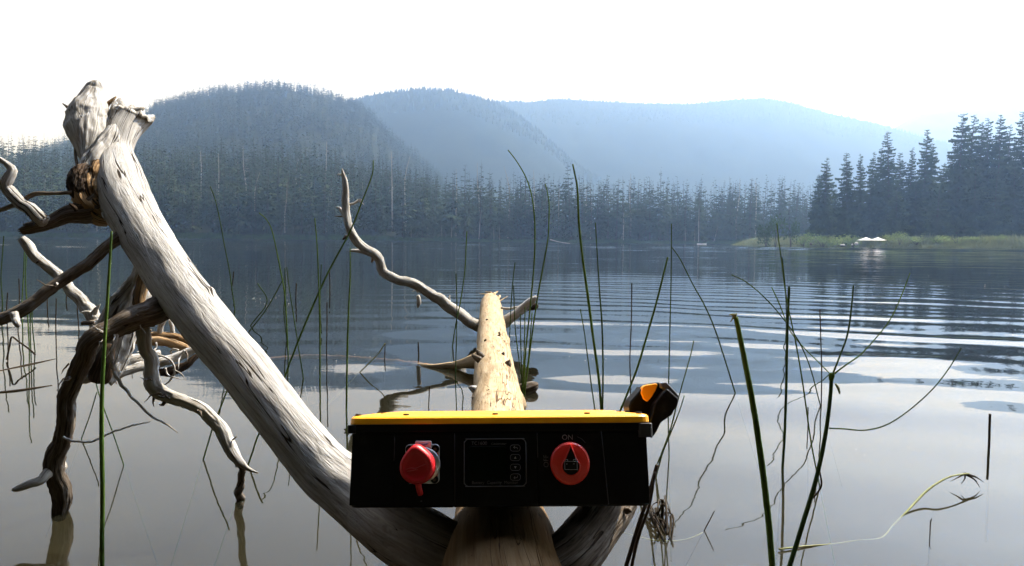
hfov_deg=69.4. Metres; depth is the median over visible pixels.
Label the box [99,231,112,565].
reed
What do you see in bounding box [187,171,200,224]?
spruce tree
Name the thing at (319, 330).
reed
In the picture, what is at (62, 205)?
spruce tree
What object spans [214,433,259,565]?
reed
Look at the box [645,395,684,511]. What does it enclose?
reed
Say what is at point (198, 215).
spruce tree
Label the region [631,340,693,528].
reed
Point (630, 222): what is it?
spruce tree
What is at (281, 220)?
spruce tree
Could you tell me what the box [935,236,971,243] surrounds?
willow shrub
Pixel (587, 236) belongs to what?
spruce tree
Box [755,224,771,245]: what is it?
alder tree
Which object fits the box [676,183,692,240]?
spruce tree
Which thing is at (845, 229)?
spruce tree
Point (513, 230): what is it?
spruce tree
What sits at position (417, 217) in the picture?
spruce tree
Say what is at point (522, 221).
spruce tree
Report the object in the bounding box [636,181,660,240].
spruce tree
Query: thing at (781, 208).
spruce tree
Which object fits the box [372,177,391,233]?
spruce tree
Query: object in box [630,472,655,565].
reed
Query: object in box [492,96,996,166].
forest
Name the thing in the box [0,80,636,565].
fallen tree
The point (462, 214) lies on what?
spruce tree
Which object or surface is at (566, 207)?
spruce tree
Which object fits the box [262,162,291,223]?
spruce tree
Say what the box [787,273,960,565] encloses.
branching reed
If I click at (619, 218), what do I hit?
spruce tree
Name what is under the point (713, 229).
spruce tree
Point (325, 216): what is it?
spruce tree
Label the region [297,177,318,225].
spruce tree
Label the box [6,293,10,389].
reed
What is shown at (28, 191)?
spruce tree
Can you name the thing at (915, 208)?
spruce tree
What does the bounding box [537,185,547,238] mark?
spruce tree
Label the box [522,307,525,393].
reed
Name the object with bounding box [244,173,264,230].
spruce tree
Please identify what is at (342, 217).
spruce tree
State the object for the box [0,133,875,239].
shore forest
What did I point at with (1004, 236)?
willow shrub
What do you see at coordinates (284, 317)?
reed
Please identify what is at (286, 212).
spruce tree
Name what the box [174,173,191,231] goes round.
spruce tree
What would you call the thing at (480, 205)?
spruce tree
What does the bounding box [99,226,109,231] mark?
spruce tree
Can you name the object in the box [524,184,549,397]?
reed
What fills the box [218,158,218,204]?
dead tree
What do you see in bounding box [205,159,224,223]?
spruce tree
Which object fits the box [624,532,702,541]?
root fibre
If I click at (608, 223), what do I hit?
spruce tree
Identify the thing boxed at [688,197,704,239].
spruce tree
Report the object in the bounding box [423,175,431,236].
spruce tree
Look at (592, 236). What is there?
spruce tree
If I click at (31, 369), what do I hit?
reed
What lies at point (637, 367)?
reed
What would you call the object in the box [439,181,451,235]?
spruce tree
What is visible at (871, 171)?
spruce tree
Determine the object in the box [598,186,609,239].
spruce tree
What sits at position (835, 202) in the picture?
spruce tree
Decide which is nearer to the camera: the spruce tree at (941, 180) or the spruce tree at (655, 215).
the spruce tree at (941, 180)
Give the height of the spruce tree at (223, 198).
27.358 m
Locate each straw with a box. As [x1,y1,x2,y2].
[315,343,385,416]
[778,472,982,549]
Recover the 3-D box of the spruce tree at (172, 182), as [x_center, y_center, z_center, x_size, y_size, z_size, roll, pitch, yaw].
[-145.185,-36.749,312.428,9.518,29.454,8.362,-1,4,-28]
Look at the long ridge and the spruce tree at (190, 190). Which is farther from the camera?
the long ridge
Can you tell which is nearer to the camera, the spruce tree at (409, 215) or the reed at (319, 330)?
the reed at (319, 330)
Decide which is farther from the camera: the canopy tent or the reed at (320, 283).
the canopy tent
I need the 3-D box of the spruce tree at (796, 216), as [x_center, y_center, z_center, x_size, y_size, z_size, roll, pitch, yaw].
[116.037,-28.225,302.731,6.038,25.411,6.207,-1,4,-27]
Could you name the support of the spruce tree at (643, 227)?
on the hillside
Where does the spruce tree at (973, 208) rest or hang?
on the shore
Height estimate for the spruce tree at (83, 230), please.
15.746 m
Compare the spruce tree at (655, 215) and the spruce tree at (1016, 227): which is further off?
the spruce tree at (655, 215)
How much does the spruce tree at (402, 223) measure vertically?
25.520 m
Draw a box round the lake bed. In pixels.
[0,294,1023,565]
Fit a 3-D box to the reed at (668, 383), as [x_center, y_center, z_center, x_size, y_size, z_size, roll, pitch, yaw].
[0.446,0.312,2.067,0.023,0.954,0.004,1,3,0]
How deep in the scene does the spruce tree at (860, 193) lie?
203.56 m
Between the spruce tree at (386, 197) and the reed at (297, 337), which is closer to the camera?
the reed at (297, 337)
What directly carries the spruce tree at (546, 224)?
on the hillside
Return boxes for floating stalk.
[0,358,55,371]
[0,385,51,392]
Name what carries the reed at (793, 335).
in the water
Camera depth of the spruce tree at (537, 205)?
322.07 m
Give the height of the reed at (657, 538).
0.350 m
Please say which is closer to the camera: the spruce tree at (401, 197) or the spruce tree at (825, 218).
the spruce tree at (825, 218)
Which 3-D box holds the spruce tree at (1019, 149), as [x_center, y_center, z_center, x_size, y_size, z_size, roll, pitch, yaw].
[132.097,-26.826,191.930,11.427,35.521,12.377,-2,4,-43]
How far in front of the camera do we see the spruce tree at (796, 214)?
311.17 m
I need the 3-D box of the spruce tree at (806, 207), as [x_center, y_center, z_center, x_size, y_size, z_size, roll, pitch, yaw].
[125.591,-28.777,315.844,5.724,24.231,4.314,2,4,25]
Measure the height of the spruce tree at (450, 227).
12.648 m
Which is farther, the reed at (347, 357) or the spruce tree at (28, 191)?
the spruce tree at (28, 191)
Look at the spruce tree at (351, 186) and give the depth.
311.47 m
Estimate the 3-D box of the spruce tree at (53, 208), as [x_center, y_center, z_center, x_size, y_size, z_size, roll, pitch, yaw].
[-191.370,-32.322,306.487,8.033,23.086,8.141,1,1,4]
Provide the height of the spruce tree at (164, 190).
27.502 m
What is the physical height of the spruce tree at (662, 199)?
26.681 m
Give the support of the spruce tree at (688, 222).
on the hillside
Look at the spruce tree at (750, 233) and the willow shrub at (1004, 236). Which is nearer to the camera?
the willow shrub at (1004, 236)
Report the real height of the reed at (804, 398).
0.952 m
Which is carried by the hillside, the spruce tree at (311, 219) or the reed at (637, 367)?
the spruce tree at (311, 219)
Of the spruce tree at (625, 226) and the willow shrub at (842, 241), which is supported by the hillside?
the spruce tree at (625, 226)
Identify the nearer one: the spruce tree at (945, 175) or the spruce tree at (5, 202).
the spruce tree at (945, 175)
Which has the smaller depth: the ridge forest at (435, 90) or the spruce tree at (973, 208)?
the spruce tree at (973, 208)
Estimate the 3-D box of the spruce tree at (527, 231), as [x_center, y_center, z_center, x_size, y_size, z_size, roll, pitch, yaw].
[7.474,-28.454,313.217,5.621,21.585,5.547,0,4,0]
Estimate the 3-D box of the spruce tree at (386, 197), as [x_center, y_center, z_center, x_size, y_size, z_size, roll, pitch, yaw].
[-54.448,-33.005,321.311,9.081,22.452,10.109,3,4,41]
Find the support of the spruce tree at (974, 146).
on the shore
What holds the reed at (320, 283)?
in the water
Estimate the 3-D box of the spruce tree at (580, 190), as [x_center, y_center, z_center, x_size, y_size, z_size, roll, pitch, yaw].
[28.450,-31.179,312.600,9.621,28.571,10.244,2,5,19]
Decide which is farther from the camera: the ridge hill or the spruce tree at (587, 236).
the ridge hill
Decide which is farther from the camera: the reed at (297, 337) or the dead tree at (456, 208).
the dead tree at (456, 208)
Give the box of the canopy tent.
[857,237,886,241]
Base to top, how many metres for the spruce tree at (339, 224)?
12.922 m
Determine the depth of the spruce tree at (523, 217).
315.81 m
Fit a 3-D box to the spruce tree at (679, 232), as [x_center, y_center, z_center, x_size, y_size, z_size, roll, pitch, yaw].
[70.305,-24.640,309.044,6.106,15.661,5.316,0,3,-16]
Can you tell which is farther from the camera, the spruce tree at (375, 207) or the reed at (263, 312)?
the spruce tree at (375, 207)
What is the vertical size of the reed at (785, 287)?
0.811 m
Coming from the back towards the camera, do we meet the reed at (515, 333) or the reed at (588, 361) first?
the reed at (515, 333)
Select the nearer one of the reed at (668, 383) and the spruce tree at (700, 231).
the reed at (668, 383)
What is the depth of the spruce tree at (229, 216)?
303.83 m
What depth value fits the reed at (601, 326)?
2.48 m
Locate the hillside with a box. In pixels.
[0,91,734,244]
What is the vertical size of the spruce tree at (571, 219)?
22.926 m
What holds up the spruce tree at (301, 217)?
on the hillside
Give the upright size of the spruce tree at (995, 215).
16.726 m
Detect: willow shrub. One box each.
[793,232,814,246]
[807,234,838,246]
[831,234,853,246]
[847,235,862,246]
[877,233,894,244]
[890,231,911,244]
[908,235,939,244]
[931,235,950,243]
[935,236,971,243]
[967,236,987,241]
[988,234,1007,240]
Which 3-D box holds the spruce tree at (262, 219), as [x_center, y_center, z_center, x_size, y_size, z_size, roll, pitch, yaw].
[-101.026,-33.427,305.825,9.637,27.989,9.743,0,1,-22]
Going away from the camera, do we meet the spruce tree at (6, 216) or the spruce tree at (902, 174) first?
the spruce tree at (902, 174)
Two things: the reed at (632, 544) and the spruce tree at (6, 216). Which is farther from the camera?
the spruce tree at (6, 216)
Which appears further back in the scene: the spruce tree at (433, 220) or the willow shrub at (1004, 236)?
the spruce tree at (433, 220)
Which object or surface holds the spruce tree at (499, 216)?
on the hillside
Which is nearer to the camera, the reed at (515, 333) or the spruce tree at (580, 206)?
the reed at (515, 333)
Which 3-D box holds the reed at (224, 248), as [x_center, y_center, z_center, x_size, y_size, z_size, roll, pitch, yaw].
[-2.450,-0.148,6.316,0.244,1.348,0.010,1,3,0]
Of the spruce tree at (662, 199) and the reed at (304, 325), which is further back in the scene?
the spruce tree at (662, 199)
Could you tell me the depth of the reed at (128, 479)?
1.96 m
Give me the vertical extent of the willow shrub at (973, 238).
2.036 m
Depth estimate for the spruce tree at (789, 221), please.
302.49 m
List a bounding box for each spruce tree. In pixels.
[0,170,17,224]
[0,174,17,225]
[0,192,9,227]
[3,161,26,222]
[6,202,18,231]
[11,159,33,225]
[14,211,22,230]
[22,160,34,221]
[24,176,48,218]
[31,170,53,220]
[38,183,51,214]
[40,162,60,214]
[40,181,58,229]
[58,164,73,231]
[59,171,71,229]
[62,195,84,231]
[75,224,89,232]
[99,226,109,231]
[154,178,172,224]
[155,165,172,216]
[160,161,179,225]
[164,162,184,229]
[166,172,189,231]
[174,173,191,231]
[176,174,193,222]
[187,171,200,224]
[193,173,203,228]
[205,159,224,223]
[208,187,230,231]
[218,174,228,231]
[220,178,232,227]
[221,184,236,233]
[235,166,259,227]
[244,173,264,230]
[255,179,272,229]
[256,168,278,232]
[257,171,280,232]
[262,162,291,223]
[275,172,287,234]
[279,176,291,229]
[286,172,300,232]
[290,157,313,221]
[291,181,309,232]
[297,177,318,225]
[299,177,323,236]
[310,169,333,233]
[329,180,337,230]
[336,214,342,233]
[338,189,355,230]
[340,168,358,237]
[348,160,358,221]
[352,199,359,231]
[357,179,371,229]
[364,171,386,232]
[364,188,374,227]
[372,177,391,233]
[377,181,396,228]
[386,181,397,229]
[391,180,412,236]
[396,177,420,234]
[397,171,407,230]
[409,179,428,237]
[410,175,434,237]
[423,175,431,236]
[429,179,439,234]
[436,211,445,237]
[438,173,464,237]
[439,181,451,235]
[445,213,455,237]
[453,189,460,235]
[457,169,472,236]
[461,172,475,238]
[465,179,478,236]
[471,160,491,237]
[475,181,488,237]
[480,173,504,238]
[484,185,501,236]
[495,180,504,234]
[502,190,521,238]
[503,189,516,238]
[506,172,520,238]
[510,195,524,238]
[514,185,527,238]
[515,177,532,238]
[524,185,538,238]
[524,196,533,238]
[528,179,554,238]
[535,192,539,229]
[536,186,559,239]
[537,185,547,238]
[545,190,563,238]
[554,179,573,238]
[559,165,581,239]
[567,176,586,238]
[567,186,575,239]
[574,184,585,230]
[574,194,590,239]
[582,180,593,239]
[582,183,600,239]
[588,183,605,238]
[592,188,607,239]
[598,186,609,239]
[601,176,614,238]
[606,179,624,239]
[607,186,618,236]
[612,194,627,238]
[615,182,631,239]
[623,187,638,238]
[624,178,637,235]
[635,193,643,239]
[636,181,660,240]
[639,187,652,239]
[650,167,669,239]
[651,192,659,237]
[652,184,666,239]
[653,185,674,239]
[666,217,675,236]
[669,187,681,239]
[672,205,686,240]
[673,193,695,239]
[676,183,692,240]
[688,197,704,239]
[690,189,708,240]
[694,185,703,239]
[701,190,717,240]
[706,204,718,241]
[721,188,735,239]
[723,194,737,239]
[730,184,742,240]
[734,185,755,238]
[736,179,759,240]
[751,191,759,237]
[770,181,786,237]
[772,179,794,237]
[779,195,797,236]
[786,190,803,235]
[787,183,803,235]
[797,195,808,235]
[800,191,810,231]
[805,176,822,235]
[806,158,839,238]
[829,189,840,235]
[833,153,856,236]
[833,214,852,244]
[847,154,867,238]
[852,185,883,239]
[863,153,878,202]
[866,148,885,235]
[874,132,906,238]
[875,190,916,238]
[891,153,908,204]
[900,149,917,219]
[902,130,940,235]
[902,176,929,236]
[921,189,956,238]
[927,144,943,204]
[931,113,982,237]
[936,163,946,204]
[937,159,956,209]
[945,115,985,234]
[954,166,990,238]
[971,122,992,186]
[973,175,1012,239]
[975,118,995,205]
[980,114,1019,227]
[998,166,1023,237]
[1002,124,1022,196]
[1003,112,1023,234]
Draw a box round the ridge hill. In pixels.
[351,90,808,230]
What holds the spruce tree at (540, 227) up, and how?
on the hillside
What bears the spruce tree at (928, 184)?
on the shore
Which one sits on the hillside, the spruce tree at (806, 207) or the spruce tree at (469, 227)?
the spruce tree at (469, 227)
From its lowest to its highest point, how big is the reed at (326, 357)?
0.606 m
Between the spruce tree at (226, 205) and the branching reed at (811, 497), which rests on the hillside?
the spruce tree at (226, 205)
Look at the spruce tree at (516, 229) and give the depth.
308.75 m
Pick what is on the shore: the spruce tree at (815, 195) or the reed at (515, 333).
the spruce tree at (815, 195)
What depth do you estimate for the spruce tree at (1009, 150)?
202.55 m
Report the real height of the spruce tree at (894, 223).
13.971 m
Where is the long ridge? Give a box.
[495,98,1023,207]
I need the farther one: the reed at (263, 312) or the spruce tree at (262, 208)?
the spruce tree at (262, 208)
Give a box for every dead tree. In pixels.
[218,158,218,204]
[390,154,392,231]
[404,158,409,230]
[453,175,456,235]
[477,167,480,210]
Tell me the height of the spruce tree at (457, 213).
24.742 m
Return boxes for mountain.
[894,86,1023,159]
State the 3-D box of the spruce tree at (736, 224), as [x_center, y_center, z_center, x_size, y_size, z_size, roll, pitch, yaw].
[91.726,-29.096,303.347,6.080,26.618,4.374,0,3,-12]
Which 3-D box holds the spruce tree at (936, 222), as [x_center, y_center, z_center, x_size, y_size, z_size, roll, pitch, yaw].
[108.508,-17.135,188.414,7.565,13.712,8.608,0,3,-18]
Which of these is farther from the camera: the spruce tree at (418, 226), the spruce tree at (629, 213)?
the spruce tree at (629, 213)
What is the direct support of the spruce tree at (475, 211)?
on the hillside
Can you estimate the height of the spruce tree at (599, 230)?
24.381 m
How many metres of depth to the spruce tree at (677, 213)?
311.05 m
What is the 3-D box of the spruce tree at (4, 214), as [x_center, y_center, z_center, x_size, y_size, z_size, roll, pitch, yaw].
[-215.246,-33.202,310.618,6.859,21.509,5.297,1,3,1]
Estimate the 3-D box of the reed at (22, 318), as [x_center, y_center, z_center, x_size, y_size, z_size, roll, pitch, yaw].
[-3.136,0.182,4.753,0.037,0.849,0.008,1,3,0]
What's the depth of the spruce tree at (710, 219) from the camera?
303.81 m
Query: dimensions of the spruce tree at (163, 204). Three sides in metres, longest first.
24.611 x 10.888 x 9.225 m
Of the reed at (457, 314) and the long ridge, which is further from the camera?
the long ridge
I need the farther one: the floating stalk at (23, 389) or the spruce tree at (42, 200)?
the spruce tree at (42, 200)
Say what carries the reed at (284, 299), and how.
in the water
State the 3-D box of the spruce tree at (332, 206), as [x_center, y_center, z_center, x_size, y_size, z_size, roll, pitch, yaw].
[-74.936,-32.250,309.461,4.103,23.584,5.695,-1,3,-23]
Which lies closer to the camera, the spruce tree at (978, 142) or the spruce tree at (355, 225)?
the spruce tree at (978, 142)
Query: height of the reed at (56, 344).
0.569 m
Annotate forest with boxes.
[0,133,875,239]
[12,76,468,207]
[346,85,808,212]
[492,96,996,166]
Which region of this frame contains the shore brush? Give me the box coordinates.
[0,230,741,244]
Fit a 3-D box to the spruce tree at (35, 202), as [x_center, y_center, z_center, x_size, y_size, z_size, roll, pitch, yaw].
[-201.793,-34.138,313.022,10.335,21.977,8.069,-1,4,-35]
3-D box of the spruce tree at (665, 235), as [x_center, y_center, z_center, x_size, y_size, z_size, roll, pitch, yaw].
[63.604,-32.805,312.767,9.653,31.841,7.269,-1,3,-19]
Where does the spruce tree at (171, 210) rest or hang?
on the hillside
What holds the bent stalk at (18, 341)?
in the water
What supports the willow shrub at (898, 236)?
on the shore
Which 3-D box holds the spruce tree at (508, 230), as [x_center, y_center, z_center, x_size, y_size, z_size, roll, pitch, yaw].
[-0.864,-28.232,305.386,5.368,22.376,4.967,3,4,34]
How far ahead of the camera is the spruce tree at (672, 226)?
317.78 m
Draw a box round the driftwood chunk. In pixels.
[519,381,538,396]
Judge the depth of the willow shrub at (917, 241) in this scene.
178.44 m
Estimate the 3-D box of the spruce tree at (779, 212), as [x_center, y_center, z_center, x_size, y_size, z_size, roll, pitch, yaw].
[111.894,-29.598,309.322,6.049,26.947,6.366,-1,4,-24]
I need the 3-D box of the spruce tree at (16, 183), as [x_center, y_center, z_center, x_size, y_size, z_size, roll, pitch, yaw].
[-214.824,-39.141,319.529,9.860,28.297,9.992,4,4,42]
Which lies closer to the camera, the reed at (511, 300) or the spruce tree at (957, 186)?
the reed at (511, 300)
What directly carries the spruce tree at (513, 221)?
on the hillside
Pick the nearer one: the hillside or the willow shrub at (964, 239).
the willow shrub at (964, 239)
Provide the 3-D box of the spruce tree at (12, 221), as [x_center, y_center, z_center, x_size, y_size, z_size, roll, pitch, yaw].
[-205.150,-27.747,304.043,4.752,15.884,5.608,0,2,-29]
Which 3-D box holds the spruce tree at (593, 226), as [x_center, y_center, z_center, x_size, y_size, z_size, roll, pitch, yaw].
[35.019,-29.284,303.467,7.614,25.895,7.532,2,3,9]
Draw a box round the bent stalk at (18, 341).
[6,336,35,359]
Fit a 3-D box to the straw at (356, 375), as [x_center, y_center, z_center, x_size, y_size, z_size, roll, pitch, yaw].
[-0.784,0.489,3.376,0.414,0.436,0.006,1,3,0]
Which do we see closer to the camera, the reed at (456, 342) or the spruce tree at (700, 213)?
the reed at (456, 342)
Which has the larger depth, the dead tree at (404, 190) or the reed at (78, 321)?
the dead tree at (404, 190)
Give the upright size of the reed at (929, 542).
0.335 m
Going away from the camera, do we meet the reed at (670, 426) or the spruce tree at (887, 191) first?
the reed at (670, 426)
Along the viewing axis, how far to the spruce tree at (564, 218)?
313.59 m
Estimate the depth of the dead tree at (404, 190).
315.96 m
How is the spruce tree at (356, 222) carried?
on the hillside
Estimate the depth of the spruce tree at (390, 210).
319.59 m
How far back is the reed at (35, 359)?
3.88 m
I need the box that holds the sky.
[0,0,1023,156]
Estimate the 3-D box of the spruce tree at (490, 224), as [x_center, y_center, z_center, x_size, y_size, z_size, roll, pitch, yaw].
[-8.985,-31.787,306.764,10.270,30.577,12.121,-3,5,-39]
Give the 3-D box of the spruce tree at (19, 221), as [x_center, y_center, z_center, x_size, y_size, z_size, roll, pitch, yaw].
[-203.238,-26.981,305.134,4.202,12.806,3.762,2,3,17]
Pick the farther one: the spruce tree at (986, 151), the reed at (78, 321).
the spruce tree at (986, 151)
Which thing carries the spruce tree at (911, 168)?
on the shore
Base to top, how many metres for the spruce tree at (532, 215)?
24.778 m
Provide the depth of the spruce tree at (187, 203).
319.06 m
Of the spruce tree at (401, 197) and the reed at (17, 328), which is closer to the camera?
the reed at (17, 328)
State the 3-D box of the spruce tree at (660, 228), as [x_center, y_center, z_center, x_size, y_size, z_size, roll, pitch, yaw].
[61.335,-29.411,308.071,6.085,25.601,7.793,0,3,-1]
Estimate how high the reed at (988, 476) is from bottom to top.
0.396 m
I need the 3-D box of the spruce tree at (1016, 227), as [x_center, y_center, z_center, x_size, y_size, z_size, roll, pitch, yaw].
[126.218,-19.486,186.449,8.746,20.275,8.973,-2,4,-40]
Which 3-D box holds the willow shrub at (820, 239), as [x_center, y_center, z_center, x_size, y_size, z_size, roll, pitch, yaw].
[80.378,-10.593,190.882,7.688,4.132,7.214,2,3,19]
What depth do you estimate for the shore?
178.70 m
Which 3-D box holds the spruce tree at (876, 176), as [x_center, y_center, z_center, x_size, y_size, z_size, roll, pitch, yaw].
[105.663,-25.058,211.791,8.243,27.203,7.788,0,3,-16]
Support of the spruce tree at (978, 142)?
on the shore
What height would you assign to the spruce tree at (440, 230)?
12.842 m
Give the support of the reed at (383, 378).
in the water
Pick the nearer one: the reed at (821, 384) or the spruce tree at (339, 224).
the reed at (821, 384)
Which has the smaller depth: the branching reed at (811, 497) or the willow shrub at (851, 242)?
the branching reed at (811, 497)
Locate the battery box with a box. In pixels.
[348,382,678,507]
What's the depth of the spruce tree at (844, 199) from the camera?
207.50 m
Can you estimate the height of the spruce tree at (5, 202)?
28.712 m
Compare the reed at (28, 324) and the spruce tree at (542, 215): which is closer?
the reed at (28, 324)
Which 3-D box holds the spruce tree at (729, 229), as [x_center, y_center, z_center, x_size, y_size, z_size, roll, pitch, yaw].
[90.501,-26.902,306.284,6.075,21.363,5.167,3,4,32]
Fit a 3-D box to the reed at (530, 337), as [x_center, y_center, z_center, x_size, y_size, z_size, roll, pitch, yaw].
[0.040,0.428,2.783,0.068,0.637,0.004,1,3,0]
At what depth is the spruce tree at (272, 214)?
305.49 m
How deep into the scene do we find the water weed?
1.55 m
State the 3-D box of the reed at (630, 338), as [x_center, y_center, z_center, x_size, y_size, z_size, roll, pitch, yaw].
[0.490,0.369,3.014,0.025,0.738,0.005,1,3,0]
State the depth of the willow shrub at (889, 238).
183.91 m
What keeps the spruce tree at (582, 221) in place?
on the hillside
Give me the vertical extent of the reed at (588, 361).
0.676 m
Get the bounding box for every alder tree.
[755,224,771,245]
[760,213,788,245]
[783,218,799,245]
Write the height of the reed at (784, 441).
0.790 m
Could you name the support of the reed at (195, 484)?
in the water
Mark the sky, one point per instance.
(888, 62)
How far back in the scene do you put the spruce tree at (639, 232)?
315.51 m
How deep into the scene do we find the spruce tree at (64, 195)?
306.70 m
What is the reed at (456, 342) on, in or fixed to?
in the water
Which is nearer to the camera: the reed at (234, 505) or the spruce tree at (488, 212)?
the reed at (234, 505)
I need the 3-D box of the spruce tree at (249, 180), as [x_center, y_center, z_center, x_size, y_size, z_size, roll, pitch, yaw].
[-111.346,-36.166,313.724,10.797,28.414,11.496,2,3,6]
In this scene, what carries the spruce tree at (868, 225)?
on the shore
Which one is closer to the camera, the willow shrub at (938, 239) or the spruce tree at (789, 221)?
the willow shrub at (938, 239)
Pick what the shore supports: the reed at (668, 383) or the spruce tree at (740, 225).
the spruce tree at (740, 225)
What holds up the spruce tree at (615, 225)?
on the hillside
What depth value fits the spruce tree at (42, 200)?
307.81 m
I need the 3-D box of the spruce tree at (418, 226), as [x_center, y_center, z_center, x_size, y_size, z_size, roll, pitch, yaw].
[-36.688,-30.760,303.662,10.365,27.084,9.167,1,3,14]
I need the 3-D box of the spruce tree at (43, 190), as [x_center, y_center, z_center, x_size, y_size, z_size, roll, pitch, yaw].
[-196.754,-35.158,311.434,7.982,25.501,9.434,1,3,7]
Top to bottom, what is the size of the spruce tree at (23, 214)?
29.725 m
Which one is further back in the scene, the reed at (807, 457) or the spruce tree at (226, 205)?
the spruce tree at (226, 205)
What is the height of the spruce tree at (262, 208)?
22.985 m
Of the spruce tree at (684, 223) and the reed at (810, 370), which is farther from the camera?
the spruce tree at (684, 223)
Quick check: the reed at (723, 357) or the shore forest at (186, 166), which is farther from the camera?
the shore forest at (186, 166)
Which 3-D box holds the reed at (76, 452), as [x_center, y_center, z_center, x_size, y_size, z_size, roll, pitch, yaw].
[-1.317,0.544,2.210,0.166,0.444,0.004,1,3,0]
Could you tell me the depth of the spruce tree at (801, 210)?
311.07 m
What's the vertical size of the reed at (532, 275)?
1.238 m
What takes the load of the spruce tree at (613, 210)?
on the hillside
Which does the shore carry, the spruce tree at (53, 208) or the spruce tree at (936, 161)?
the spruce tree at (936, 161)
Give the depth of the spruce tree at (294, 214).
306.14 m
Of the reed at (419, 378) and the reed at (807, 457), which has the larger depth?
the reed at (419, 378)
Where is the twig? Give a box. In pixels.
[685,511,714,565]
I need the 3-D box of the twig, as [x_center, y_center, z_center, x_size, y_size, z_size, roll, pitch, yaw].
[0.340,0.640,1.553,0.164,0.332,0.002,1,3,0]
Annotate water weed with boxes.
[646,495,675,541]
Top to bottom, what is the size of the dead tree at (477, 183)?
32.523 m
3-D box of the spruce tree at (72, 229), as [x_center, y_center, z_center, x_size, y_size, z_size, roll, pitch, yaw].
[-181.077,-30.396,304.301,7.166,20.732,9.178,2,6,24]
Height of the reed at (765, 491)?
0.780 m
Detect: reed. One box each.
[0,236,3,369]
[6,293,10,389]
[15,278,19,376]
[21,252,24,376]
[25,255,31,400]
[30,313,33,418]
[31,311,40,407]
[45,392,96,537]
[55,298,57,392]
[77,307,79,338]
[89,327,157,565]
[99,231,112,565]
[170,391,226,565]
[210,186,234,308]
[211,278,283,378]
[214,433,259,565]
[248,283,267,328]
[258,160,373,449]
[259,213,289,383]
[283,268,291,385]
[286,267,308,407]
[314,218,320,421]
[318,264,321,332]
[326,302,328,427]
[345,248,350,449]
[382,344,385,412]
[418,342,420,410]
[443,231,466,398]
[455,274,457,410]
[508,150,535,395]
[509,262,515,337]
[513,286,526,410]
[520,314,521,391]
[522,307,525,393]
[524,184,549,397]
[525,313,532,379]
[572,164,601,409]
[580,309,595,409]
[595,223,603,409]
[619,257,668,410]
[624,465,657,565]
[629,283,631,394]
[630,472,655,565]
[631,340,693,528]
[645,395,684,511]
[650,499,664,565]
[668,224,671,561]
[672,247,758,468]
[729,313,774,565]
[731,274,842,486]
[771,287,829,372]
[775,286,789,565]
[776,223,835,565]
[782,257,786,320]
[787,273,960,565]
[807,407,808,499]
[819,309,821,484]
[928,518,931,565]
[985,414,990,541]
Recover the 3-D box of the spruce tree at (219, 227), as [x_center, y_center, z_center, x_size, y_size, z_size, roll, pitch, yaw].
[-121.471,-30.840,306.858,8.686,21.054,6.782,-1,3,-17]
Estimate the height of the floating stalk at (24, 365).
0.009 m
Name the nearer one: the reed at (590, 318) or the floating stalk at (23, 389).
the reed at (590, 318)
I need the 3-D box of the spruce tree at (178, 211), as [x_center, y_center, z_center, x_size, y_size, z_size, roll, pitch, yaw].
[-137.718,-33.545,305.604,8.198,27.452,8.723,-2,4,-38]
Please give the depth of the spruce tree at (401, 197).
321.67 m
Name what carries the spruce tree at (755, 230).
on the shore
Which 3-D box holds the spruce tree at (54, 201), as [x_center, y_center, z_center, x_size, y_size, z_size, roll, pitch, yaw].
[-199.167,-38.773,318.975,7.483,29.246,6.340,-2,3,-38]
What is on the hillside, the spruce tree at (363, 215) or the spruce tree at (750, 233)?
the spruce tree at (363, 215)
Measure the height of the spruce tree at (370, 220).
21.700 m
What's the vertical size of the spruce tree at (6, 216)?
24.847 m
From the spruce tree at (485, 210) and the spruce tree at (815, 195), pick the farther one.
the spruce tree at (485, 210)
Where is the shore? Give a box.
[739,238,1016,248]
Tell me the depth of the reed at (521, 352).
2.77 m
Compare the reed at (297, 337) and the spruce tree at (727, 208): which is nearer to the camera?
the reed at (297, 337)
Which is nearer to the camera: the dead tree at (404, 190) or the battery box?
the battery box
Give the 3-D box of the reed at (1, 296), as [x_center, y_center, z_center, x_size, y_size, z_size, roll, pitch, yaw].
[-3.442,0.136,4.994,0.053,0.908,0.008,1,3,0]
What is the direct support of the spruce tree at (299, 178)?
on the hillside
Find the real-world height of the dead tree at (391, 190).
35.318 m
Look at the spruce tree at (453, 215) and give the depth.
305.40 m
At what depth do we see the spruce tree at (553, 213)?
310.96 m

